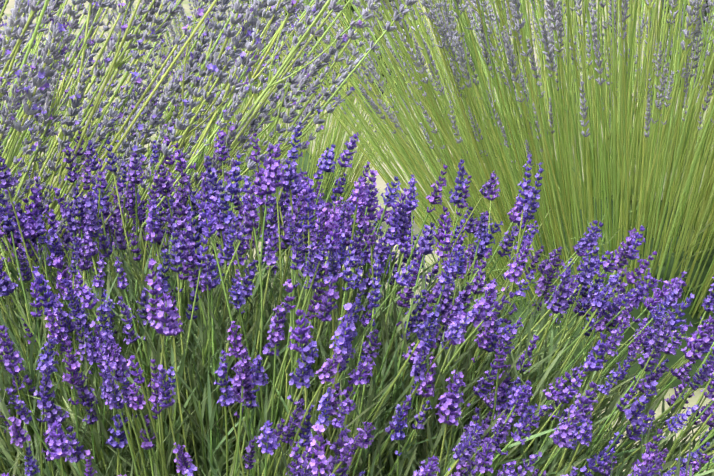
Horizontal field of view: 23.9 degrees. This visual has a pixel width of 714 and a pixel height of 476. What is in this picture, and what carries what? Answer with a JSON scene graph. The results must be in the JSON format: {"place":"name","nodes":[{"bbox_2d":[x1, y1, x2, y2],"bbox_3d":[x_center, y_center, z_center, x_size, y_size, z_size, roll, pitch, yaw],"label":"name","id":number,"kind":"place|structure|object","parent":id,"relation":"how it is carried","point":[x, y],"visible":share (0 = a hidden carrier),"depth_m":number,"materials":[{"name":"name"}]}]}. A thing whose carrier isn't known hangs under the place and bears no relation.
{"place":"outdoors","nodes":[
{"label":"outdoors","id":0,"kind":"place"},
{"bbox_2d":[246,0,406,95],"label":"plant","id":1,"kind":"object","parent":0,"point":[352,9],"depth_m":27.64,"materials":[{"name":"plant"}]},
{"bbox_2d":[0,0,713,475],"bbox_3d":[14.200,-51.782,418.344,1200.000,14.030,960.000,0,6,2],"label":"ground","id":2,"kind":"structure","parent":0,"point":[382,186],"depth_m":15.39,"materials":[{"name":"beige soil"}]},
{"bbox_2d":[0,0,416,327],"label":"lavender plant","id":3,"kind":"object","parent":2,"relation":"on","point":[27,97],"visible":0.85,"depth_m":1.94,"materials":[{"name":"green plant"}]},
{"bbox_2d":[70,0,479,241],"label":"lavender plant","id":4,"kind":"object","parent":2,"relation":"on","point":[308,161],"visible":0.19,"depth_m":6.15,"materials":[{"name":"green plant"}]},
{"bbox_2d":[0,121,713,475],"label":"lavender plant","id":5,"kind":"object","parent":2,"relation":"on","point":[170,369],"visible":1,"depth_m":1.61,"materials":[{"name":"purple plant"}]},
{"bbox_2d":[236,0,713,389],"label":"lavender plant","id":6,"kind":"object","parent":2,"relation":"on","point":[614,197],"visible":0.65,"depth_m":3.41,"materials":[{"name":"green plant"}]},
{"bbox_2d":[390,27,606,162],"bbox_3d":[0.915,-0.893,10.816,1.496,1.097,1.488,0,6,2],"label":"lavandin row","id":7,"kind":"object","parent":2,"relation":"on","point":[496,93],"visible":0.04,"depth_m":10.76,"materials":[{"name":"green plant"}]},
{"bbox_2d":[534,31,713,163],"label":"lavandin row","id":8,"kind":"object","parent":2,"relation":"on","point":[663,94],"visible":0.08,"depth_m":10.41,"materials":[{"name":"green plant"}]},
{"bbox_2d":[661,0,713,94],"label":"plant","id":9,"kind":"object","parent":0,"point":[705,12],"visible":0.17,"depth_m":27.75,"materials":[{"name":"plant"}]}
]}

